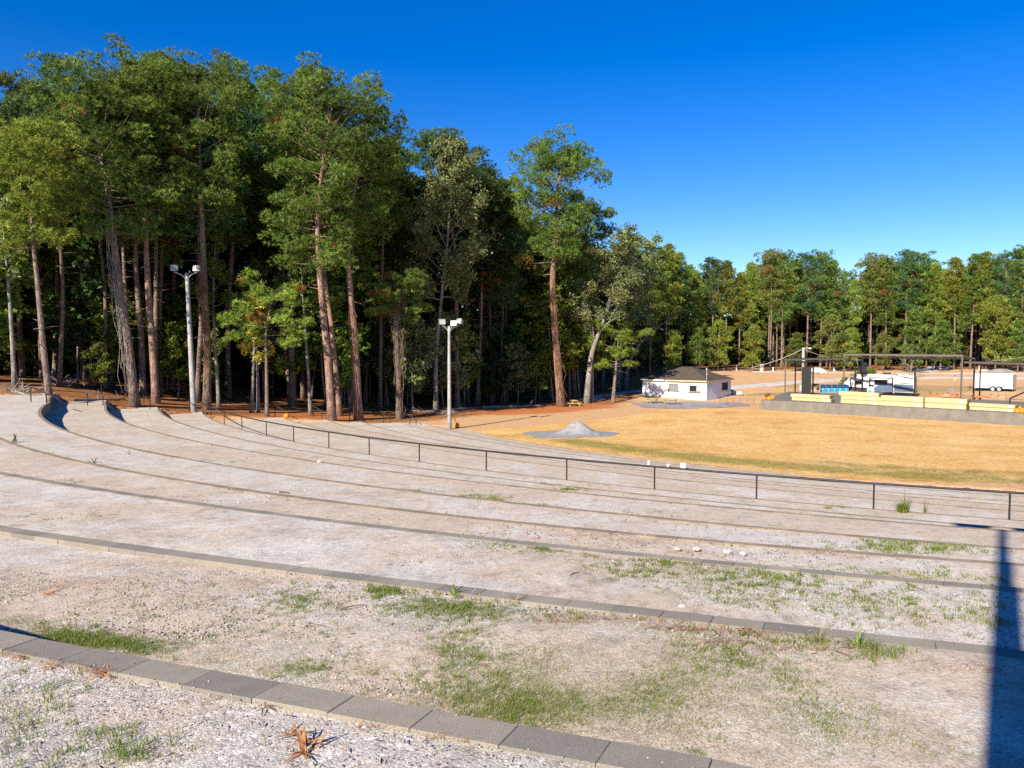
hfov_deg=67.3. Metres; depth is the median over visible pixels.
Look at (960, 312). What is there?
pine tree
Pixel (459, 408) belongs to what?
fallen log
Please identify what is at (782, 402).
concrete stage
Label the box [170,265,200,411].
floodlight pole
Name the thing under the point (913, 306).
pine tree
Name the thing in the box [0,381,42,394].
brush pile
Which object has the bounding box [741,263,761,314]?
pine tree
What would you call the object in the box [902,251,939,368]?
pine tree
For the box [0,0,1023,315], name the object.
sky
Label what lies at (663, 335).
understorey tree
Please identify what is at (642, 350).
understorey tree
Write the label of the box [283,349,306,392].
understorey tree
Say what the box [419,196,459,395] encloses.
pine tree
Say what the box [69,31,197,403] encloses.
pine tree
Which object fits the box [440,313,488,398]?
understorey tree
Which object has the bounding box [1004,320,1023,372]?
pine tree
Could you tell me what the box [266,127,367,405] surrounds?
pine tree
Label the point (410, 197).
pine tree
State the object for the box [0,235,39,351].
understorey tree
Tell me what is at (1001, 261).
pine tree
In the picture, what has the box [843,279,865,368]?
pine tree
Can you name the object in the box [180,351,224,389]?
understorey tree
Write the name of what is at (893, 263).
pine tree
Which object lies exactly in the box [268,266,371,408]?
understorey tree
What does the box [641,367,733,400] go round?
white house
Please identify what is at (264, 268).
understorey tree
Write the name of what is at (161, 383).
pine tree
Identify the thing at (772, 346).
pine tree
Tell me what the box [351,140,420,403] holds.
pine tree
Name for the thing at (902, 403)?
lumber bundle
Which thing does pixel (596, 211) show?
pine tree
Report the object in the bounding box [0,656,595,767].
terrace
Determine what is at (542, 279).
pine tree
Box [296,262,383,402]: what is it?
understorey tree
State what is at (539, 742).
block retaining wall
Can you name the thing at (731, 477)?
block retaining wall
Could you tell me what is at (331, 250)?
pine tree
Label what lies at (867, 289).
pine tree
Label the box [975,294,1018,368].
pine tree
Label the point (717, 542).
block retaining wall
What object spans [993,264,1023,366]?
pine tree
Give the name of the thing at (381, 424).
stair landing
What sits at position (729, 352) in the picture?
understorey tree
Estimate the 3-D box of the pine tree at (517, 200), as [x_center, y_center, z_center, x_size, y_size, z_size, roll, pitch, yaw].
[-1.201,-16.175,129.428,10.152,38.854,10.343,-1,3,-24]
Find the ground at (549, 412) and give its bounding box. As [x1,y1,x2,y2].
[0,363,1023,491]
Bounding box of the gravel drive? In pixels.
[574,389,642,400]
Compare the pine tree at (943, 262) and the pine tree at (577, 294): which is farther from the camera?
the pine tree at (943, 262)
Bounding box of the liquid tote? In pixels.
[867,384,874,391]
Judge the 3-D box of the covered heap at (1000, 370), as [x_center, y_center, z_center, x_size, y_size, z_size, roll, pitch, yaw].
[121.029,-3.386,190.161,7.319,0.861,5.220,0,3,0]
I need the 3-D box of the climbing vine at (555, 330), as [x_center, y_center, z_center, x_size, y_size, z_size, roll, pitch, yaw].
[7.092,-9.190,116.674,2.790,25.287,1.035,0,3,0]
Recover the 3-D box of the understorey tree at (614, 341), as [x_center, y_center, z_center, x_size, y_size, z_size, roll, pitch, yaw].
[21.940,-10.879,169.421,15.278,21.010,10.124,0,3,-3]
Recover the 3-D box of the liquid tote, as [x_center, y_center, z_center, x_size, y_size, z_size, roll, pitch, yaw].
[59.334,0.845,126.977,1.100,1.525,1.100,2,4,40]
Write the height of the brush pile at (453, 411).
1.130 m
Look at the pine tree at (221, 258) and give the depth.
131.94 m
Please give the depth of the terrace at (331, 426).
49.40 m
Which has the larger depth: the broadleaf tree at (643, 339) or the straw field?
the broadleaf tree at (643, 339)
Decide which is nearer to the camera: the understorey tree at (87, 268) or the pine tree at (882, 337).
the understorey tree at (87, 268)
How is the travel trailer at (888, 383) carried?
on the ground at (549, 412)
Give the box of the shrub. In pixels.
[850,367,876,391]
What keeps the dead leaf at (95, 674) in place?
on the terrace at (251, 748)
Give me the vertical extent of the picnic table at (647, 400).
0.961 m
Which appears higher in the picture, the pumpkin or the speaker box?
the speaker box
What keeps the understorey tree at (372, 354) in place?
on the ground at (549, 412)
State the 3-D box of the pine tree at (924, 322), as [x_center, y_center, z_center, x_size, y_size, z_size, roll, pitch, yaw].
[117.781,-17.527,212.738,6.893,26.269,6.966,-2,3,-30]
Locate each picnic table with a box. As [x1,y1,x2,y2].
[566,400,580,406]
[646,398,662,403]
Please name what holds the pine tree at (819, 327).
on the ground at (549, 412)
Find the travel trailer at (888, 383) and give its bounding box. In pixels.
[845,372,917,395]
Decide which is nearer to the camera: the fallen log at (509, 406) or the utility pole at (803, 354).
the fallen log at (509, 406)
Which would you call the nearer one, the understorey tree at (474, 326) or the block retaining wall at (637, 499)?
the block retaining wall at (637, 499)
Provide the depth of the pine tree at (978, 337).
221.25 m
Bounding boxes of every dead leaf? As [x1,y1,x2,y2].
[38,662,57,671]
[41,585,56,595]
[88,664,112,679]
[248,695,282,716]
[272,721,313,738]
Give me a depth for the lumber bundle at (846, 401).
103.61 m
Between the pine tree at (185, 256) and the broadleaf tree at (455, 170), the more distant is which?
the pine tree at (185, 256)
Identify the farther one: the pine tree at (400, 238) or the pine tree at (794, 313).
the pine tree at (794, 313)
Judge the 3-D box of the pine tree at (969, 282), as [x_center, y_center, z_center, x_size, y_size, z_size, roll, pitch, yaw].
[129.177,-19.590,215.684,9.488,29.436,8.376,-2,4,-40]
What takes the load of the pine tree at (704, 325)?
on the ground at (549, 412)
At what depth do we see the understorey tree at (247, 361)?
112.57 m
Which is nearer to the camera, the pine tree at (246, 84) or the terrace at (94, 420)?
the terrace at (94, 420)
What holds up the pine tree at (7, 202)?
on the ground at (549, 412)
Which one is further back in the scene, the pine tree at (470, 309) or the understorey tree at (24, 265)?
the pine tree at (470, 309)
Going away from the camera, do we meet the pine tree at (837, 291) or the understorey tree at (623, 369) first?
the understorey tree at (623, 369)
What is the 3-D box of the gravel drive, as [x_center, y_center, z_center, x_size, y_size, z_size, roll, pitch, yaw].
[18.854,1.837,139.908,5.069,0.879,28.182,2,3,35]
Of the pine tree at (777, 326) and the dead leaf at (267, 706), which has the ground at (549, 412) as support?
the pine tree at (777, 326)
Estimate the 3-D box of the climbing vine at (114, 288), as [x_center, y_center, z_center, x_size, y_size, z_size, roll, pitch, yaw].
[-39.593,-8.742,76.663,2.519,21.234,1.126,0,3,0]
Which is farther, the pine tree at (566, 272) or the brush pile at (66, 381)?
the pine tree at (566, 272)
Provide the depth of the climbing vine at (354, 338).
88.84 m
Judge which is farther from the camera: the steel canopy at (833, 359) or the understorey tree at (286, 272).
the steel canopy at (833, 359)
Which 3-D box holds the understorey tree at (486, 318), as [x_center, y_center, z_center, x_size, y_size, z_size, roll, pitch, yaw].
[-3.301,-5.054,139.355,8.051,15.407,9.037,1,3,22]
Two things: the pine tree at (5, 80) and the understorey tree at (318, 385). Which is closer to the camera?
the pine tree at (5, 80)
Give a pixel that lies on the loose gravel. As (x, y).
(404, 674)
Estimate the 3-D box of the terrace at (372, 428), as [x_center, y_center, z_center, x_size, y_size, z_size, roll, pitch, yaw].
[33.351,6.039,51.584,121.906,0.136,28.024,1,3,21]
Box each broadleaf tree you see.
[0,179,28,387]
[179,221,239,406]
[236,291,275,412]
[255,279,271,412]
[278,234,318,413]
[387,133,504,409]
[563,232,650,403]
[566,278,614,402]
[589,222,667,391]
[617,304,681,388]
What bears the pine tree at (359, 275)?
on the ground at (549, 412)
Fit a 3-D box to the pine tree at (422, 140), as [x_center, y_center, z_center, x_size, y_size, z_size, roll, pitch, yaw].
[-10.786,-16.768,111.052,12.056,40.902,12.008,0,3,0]
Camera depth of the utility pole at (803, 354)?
187.67 m
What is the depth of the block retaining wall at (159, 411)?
32.21 m
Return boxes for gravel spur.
[903,366,952,371]
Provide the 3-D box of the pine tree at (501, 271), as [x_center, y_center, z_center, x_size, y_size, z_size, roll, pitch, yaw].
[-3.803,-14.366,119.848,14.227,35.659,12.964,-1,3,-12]
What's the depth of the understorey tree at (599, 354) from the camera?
131.05 m
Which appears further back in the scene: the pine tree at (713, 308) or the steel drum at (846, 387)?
the pine tree at (713, 308)
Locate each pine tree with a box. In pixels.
[0,68,53,377]
[0,82,117,386]
[0,104,47,374]
[0,114,61,382]
[0,115,97,401]
[0,128,20,237]
[2,77,87,380]
[2,120,63,378]
[3,97,85,381]
[14,49,186,406]
[63,114,122,389]
[67,81,174,396]
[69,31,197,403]
[79,215,150,386]
[105,49,182,395]
[109,73,214,362]
[125,162,207,378]
[136,46,264,409]
[149,51,213,394]
[149,96,269,402]
[153,228,197,274]
[169,58,257,390]
[182,223,228,276]
[205,58,281,397]
[207,137,262,388]
[207,242,250,279]
[215,267,316,416]
[226,118,313,401]
[233,183,279,277]
[234,260,246,277]
[238,66,324,406]
[241,126,320,399]
[254,185,308,394]
[256,50,385,420]
[260,68,354,415]
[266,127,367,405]
[302,84,409,420]
[320,138,401,410]
[350,170,417,405]
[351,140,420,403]
[360,267,435,418]
[362,133,421,408]
[370,186,435,397]
[372,216,417,399]
[376,175,442,287]
[403,127,476,407]
[414,195,463,393]
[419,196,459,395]
[428,202,470,399]
[441,194,518,403]
[445,176,530,405]
[446,145,496,403]
[459,203,529,399]
[467,166,511,401]
[467,281,486,394]
[479,231,527,403]
[491,175,531,401]
[497,239,542,399]
[506,123,612,406]
[509,228,525,397]
[511,238,535,393]
[518,225,561,397]
[520,221,548,388]
[523,249,564,395]
[541,241,593,393]
[541,252,587,399]
[555,248,594,374]
[561,196,617,397]
[577,256,598,391]
[579,318,655,402]
[580,293,593,386]
[588,251,638,389]
[594,369,596,381]
[595,246,614,384]
[597,248,628,381]
[612,244,641,379]
[632,239,673,375]
[645,255,664,337]
[646,252,663,369]
[652,243,685,371]
[659,250,684,358]
[660,329,684,370]
[666,252,699,366]
[668,265,694,366]
[681,263,698,365]
[683,270,705,366]
[685,327,710,367]
[690,275,712,366]
[691,281,711,365]
[697,256,734,368]
[700,320,735,370]
[701,277,721,365]
[709,266,735,366]
[712,259,738,369]
[730,271,755,369]
[737,324,766,370]
[741,260,765,365]
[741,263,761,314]
[752,247,790,369]
[756,287,774,363]
[757,262,779,364]
[761,314,780,364]
[763,264,786,366]
[764,249,801,369]
[774,260,801,365]
[775,271,801,366]
[783,332,808,370]
[791,251,831,366]
[791,268,810,364]
[794,274,815,364]
[801,272,818,365]
[805,248,836,367]
[812,314,848,370]
[813,277,827,364]
[815,269,842,362]
[817,273,838,366]
[822,259,850,366]
[833,269,856,366]
[838,284,849,364]
[838,327,863,371]
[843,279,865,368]
[854,252,893,367]
[857,268,877,361]
[860,275,877,364]
[863,268,889,365]
[869,257,904,368]
[870,331,895,370]
[883,260,900,363]
[886,248,928,368]
[887,309,936,372]
[889,263,910,327]
[892,263,925,366]
[894,270,928,365]
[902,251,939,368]
[921,264,939,365]
[922,263,948,368]
[923,276,945,366]
[926,319,962,370]
[928,261,946,364]
[935,256,970,369]
[938,270,956,364]
[945,284,963,364]
[951,253,989,368]
[956,265,982,365]
[957,266,970,363]
[966,278,998,364]
[967,266,1000,366]
[969,251,1002,368]
[969,305,977,360]
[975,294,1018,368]
[983,248,1023,368]
[987,258,1012,359]
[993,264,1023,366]
[1004,243,1023,369]
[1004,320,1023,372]
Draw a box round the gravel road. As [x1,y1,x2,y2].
[731,376,1023,389]
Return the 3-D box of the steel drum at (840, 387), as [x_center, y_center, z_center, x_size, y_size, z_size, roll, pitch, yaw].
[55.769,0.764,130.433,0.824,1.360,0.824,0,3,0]
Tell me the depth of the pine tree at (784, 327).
234.38 m
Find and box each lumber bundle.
[791,393,833,398]
[792,397,834,401]
[839,391,882,396]
[841,395,880,400]
[841,399,880,404]
[881,395,924,401]
[881,400,924,407]
[925,397,970,403]
[925,402,969,409]
[969,402,1018,408]
[970,406,1013,411]
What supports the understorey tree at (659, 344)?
on the ground at (549, 412)
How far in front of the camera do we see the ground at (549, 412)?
110.30 m
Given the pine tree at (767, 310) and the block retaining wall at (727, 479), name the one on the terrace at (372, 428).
the block retaining wall at (727, 479)
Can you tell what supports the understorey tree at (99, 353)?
on the ground at (549, 412)
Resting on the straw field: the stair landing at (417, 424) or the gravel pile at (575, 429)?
the gravel pile at (575, 429)
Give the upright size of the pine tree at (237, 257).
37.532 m
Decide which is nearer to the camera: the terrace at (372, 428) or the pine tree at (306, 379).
the terrace at (372, 428)
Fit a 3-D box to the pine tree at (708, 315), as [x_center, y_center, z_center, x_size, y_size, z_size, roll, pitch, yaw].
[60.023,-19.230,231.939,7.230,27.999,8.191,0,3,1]
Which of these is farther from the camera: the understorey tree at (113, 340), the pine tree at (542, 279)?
the pine tree at (542, 279)
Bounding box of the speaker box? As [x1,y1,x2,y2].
[860,362,866,372]
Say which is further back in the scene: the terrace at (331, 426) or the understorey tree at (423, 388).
the understorey tree at (423, 388)
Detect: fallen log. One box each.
[3,380,24,391]
[8,385,41,395]
[74,390,124,401]
[409,404,439,411]
[452,407,478,410]
[482,399,543,408]
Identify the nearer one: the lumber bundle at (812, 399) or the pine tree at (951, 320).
the lumber bundle at (812, 399)
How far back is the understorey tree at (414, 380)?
103.58 m
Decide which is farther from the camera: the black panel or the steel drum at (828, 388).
the steel drum at (828, 388)
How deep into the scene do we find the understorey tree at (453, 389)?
126.24 m
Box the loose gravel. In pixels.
[0,442,1023,767]
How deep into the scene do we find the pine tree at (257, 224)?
99.07 m
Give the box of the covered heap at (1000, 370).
[985,369,1015,371]
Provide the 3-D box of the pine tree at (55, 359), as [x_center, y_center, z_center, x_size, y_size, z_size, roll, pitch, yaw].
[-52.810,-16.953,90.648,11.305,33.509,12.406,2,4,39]
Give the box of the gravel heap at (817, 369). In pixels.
[811,367,827,371]
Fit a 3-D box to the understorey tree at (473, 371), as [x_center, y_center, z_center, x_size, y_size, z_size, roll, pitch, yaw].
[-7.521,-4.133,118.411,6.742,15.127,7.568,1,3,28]
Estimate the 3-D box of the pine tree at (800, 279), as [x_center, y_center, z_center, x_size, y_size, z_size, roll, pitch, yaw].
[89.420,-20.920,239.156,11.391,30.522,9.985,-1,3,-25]
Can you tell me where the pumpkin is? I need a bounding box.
[451,412,458,427]
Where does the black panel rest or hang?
on the concrete stage
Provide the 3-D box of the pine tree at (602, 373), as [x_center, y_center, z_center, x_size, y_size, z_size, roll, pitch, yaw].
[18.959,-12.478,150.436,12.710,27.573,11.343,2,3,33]
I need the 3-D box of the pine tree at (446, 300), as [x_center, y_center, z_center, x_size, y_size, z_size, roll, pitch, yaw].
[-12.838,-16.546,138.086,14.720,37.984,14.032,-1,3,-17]
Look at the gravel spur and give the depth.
204.02 m
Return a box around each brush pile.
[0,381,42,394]
[41,372,91,386]
[160,378,215,398]
[436,409,457,415]
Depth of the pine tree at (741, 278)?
204.99 m
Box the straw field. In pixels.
[465,408,1023,485]
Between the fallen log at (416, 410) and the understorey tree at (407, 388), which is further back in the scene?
the understorey tree at (407, 388)
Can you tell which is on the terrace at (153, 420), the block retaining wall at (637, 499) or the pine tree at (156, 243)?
the block retaining wall at (637, 499)
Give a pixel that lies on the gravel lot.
(685, 404)
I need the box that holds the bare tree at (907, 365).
[894,356,925,381]
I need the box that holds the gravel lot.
[631,400,750,408]
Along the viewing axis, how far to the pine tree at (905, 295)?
219.35 m
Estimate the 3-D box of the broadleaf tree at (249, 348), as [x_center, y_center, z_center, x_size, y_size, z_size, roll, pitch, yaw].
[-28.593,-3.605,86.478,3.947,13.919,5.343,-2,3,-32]
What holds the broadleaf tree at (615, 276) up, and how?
on the ground at (549, 412)
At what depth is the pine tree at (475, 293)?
122.17 m
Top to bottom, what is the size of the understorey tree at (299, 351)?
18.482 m
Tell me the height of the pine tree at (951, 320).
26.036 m
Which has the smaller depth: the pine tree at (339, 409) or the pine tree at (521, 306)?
the pine tree at (339, 409)
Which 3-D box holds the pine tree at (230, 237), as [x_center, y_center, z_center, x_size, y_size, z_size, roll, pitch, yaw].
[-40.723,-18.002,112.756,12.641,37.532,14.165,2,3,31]
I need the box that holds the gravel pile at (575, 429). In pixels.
[522,420,619,437]
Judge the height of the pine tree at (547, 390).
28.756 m
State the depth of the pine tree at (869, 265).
210.68 m
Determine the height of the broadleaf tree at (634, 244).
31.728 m
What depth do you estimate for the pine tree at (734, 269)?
222.97 m
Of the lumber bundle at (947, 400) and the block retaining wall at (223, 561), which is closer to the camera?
the block retaining wall at (223, 561)
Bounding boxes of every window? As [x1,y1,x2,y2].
[667,384,678,390]
[689,385,700,392]
[721,382,727,390]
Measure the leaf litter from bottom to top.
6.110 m
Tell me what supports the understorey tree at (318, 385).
on the ground at (549, 412)
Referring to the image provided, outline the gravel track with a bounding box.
[751,371,1023,373]
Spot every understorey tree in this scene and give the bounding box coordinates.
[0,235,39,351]
[0,297,35,347]
[26,222,101,382]
[43,231,141,385]
[78,341,118,393]
[81,274,164,366]
[145,293,198,390]
[157,320,194,398]
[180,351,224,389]
[187,327,228,384]
[223,255,299,397]
[236,262,297,366]
[236,298,278,390]
[259,303,281,394]
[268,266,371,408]
[272,270,347,401]
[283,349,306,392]
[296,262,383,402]
[296,329,321,383]
[312,357,322,397]
[320,334,368,407]
[322,316,365,401]
[344,280,392,397]
[365,294,419,384]
[369,310,414,395]
[384,314,442,409]
[390,354,424,406]
[402,358,427,405]
[414,310,482,407]
[415,321,441,396]
[422,352,453,394]
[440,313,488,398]
[446,308,482,405]
[451,383,463,395]
[452,307,502,402]
[462,290,520,395]
[480,349,514,404]
[481,319,524,402]
[482,316,500,397]
[497,342,538,404]
[513,282,584,402]
[518,328,554,400]
[520,346,554,403]
[543,322,573,397]
[545,298,611,397]
[546,367,565,391]
[575,335,586,361]
[585,319,623,365]
[586,300,646,374]
[622,357,631,372]
[623,305,663,372]
[632,324,656,369]
[651,309,670,366]
[651,338,664,368]
[655,309,667,366]
[724,339,737,365]
[758,346,769,361]
[792,337,812,360]
[812,340,829,366]
[848,338,865,364]
[932,341,947,365]
[950,336,968,366]
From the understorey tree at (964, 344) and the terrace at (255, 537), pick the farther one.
the understorey tree at (964, 344)
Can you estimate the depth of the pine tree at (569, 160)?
115.07 m
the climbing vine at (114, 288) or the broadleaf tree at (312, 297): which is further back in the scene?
the broadleaf tree at (312, 297)
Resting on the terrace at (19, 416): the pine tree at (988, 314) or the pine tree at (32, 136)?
the pine tree at (32, 136)
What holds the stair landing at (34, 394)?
on the terrace at (19, 416)
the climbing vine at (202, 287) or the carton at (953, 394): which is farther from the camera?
the carton at (953, 394)
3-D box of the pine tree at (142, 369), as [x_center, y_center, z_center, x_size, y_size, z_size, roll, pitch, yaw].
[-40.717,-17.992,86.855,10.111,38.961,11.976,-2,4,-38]
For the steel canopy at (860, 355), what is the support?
on the ground at (549, 412)
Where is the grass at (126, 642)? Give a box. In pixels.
[0,442,1023,767]
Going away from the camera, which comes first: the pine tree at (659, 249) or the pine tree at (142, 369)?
the pine tree at (142, 369)
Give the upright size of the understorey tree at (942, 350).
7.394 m
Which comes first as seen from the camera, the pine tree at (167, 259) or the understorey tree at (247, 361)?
the pine tree at (167, 259)
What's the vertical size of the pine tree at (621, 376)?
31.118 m
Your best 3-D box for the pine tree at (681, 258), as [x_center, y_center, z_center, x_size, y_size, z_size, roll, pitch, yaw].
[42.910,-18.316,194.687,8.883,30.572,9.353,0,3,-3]
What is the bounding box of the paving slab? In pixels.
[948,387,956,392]
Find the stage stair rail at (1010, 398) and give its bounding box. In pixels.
[1009,392,1023,403]
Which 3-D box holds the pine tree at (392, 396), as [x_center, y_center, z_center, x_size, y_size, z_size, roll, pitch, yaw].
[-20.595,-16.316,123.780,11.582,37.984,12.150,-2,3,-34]
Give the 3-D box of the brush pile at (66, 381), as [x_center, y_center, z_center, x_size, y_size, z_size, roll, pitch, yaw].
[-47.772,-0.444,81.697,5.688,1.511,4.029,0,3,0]
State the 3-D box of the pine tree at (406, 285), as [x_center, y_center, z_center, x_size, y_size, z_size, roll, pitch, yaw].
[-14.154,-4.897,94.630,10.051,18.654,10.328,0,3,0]
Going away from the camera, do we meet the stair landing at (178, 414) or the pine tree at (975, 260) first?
the stair landing at (178, 414)
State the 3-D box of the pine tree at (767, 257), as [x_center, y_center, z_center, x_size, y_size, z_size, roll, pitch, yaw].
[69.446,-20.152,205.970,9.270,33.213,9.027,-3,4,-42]
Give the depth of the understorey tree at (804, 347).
224.78 m
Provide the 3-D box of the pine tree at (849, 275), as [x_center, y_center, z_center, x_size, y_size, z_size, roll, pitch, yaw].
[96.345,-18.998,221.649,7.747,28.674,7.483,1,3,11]
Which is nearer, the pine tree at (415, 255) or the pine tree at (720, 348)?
the pine tree at (415, 255)
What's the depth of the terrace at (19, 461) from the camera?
15.43 m
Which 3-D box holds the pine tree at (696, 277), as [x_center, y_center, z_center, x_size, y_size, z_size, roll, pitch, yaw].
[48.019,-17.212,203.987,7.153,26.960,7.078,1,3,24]
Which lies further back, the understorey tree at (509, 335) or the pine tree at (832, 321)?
the pine tree at (832, 321)
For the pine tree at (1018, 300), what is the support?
on the ground at (549, 412)
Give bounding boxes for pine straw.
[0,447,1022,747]
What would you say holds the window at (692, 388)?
in the white house
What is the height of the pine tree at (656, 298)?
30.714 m
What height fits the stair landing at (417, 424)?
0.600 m
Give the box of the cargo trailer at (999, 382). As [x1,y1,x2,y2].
[967,373,1016,391]
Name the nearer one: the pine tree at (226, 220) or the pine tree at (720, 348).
the pine tree at (226, 220)
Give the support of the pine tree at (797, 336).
on the ground at (549, 412)
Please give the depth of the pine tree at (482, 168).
121.73 m
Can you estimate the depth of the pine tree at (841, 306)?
234.89 m
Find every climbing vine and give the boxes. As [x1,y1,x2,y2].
[102,198,131,397]
[195,235,212,407]
[347,250,358,412]
[391,299,405,418]
[550,248,565,405]
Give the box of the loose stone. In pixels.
[723,549,731,553]
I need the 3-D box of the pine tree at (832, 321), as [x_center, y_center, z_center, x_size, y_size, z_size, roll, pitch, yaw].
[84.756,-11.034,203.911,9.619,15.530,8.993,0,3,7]
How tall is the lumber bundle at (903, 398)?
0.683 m
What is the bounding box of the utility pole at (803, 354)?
[801,347,811,375]
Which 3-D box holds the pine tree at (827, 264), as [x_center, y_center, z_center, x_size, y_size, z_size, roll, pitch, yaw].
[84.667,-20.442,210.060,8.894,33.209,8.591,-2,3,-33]
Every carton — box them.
[946,392,957,396]
[971,395,986,397]
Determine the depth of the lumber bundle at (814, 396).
108.92 m
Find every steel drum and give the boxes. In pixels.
[820,384,825,392]
[826,384,830,392]
[832,384,836,392]
[838,384,842,392]
[844,384,848,390]
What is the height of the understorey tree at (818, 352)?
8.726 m
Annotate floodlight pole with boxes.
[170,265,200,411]
[439,319,462,428]
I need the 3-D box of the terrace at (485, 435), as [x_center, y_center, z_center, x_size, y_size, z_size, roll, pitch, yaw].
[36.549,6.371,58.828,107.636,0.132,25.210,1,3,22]
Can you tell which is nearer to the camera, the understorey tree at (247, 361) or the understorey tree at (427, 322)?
the understorey tree at (247, 361)
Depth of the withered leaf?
3.15 m
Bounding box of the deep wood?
[0,221,1023,392]
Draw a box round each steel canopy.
[784,357,855,394]
[843,353,975,398]
[964,361,1023,399]
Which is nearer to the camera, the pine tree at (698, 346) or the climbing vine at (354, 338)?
the climbing vine at (354, 338)
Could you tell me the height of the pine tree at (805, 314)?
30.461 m
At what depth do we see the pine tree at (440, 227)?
131.64 m
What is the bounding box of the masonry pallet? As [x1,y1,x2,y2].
[731,390,742,395]
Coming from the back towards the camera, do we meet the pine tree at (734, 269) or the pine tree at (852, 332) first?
the pine tree at (734, 269)
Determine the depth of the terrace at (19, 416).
22.83 m
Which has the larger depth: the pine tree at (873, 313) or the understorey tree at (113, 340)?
the pine tree at (873, 313)
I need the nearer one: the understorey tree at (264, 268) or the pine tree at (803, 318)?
the understorey tree at (264, 268)
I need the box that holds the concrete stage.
[761,392,1023,425]
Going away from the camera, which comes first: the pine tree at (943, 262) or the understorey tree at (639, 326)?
the understorey tree at (639, 326)
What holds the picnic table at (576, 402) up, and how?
on the ground at (549, 412)
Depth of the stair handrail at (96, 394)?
69.64 m
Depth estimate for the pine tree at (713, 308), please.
202.88 m
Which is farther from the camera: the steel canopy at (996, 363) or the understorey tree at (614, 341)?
the understorey tree at (614, 341)
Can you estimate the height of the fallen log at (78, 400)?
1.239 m
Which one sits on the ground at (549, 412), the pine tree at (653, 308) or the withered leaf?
the pine tree at (653, 308)
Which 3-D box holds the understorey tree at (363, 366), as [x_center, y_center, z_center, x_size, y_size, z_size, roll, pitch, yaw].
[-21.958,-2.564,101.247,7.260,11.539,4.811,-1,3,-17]
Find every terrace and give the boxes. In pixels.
[0,395,1023,562]
[0,441,1023,587]
[0,476,1023,649]
[0,535,1023,767]
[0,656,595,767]
[44,402,1023,547]
[107,409,1022,530]
[166,414,1023,528]
[221,419,1023,519]
[301,422,1023,511]
[346,424,1023,505]
[376,425,1023,501]
[415,425,1023,495]
[436,426,968,488]
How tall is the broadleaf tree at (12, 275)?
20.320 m
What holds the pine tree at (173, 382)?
on the ground at (549, 412)
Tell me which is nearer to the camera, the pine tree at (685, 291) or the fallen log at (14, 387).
the fallen log at (14, 387)
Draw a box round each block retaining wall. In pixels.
[0,437,1023,566]
[0,471,1023,593]
[0,525,1023,659]
[0,630,752,767]
[38,394,1023,550]
[104,402,1023,532]
[157,409,1023,530]
[203,414,1023,521]
[286,419,1023,512]
[332,422,1023,506]
[366,424,1023,502]
[405,424,1023,496]
[429,425,1023,494]
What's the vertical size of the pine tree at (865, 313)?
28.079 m
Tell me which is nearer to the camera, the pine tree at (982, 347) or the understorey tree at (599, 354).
the understorey tree at (599, 354)
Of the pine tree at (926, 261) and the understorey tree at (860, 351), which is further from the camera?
the understorey tree at (860, 351)
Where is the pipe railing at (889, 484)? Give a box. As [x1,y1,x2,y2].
[203,403,1023,519]
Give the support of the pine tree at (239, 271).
on the ground at (549, 412)
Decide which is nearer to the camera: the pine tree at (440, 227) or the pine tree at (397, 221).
the pine tree at (397, 221)
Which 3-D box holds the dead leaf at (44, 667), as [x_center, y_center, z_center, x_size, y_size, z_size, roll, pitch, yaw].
[-2.357,1.445,3.912,0.142,0.029,0.098,2,3,32]
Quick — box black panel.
[801,362,813,393]
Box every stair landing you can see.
[12,393,55,395]
[54,394,105,402]
[106,402,157,409]
[159,409,202,414]
[221,417,284,421]
[342,422,364,424]
[365,422,404,425]
[403,423,426,425]
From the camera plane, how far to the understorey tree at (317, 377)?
110.36 m
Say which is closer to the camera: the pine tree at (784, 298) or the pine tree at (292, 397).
the pine tree at (292, 397)
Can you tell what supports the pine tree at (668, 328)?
on the ground at (549, 412)
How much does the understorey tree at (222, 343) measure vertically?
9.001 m
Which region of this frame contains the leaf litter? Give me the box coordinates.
[1,430,1023,767]
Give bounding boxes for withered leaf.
[284,722,336,763]
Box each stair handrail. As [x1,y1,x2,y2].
[28,386,48,402]
[85,392,104,405]
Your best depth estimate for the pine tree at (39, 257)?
94.27 m
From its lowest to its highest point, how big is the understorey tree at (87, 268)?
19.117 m
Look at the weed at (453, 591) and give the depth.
6.93 m
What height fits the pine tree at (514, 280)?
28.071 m
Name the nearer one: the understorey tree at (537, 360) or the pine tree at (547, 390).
the understorey tree at (537, 360)
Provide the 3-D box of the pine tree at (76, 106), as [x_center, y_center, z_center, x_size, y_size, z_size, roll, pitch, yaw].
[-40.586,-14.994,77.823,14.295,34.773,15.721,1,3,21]
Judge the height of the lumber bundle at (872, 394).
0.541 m
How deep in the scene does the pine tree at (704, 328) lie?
235.93 m
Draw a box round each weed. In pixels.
[448,581,461,594]
[812,626,830,644]
[835,624,883,649]
[901,492,913,510]
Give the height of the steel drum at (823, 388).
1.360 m
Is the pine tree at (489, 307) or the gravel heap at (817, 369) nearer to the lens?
the pine tree at (489, 307)
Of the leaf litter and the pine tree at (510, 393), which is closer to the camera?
the leaf litter
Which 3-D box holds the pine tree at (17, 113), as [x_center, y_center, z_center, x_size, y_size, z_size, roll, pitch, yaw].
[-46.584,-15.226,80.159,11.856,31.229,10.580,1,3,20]
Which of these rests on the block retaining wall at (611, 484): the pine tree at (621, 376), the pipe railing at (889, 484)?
the pipe railing at (889, 484)
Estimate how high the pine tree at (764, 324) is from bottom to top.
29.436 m
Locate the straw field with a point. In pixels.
(847, 446)
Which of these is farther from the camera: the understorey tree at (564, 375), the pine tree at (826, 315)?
the pine tree at (826, 315)

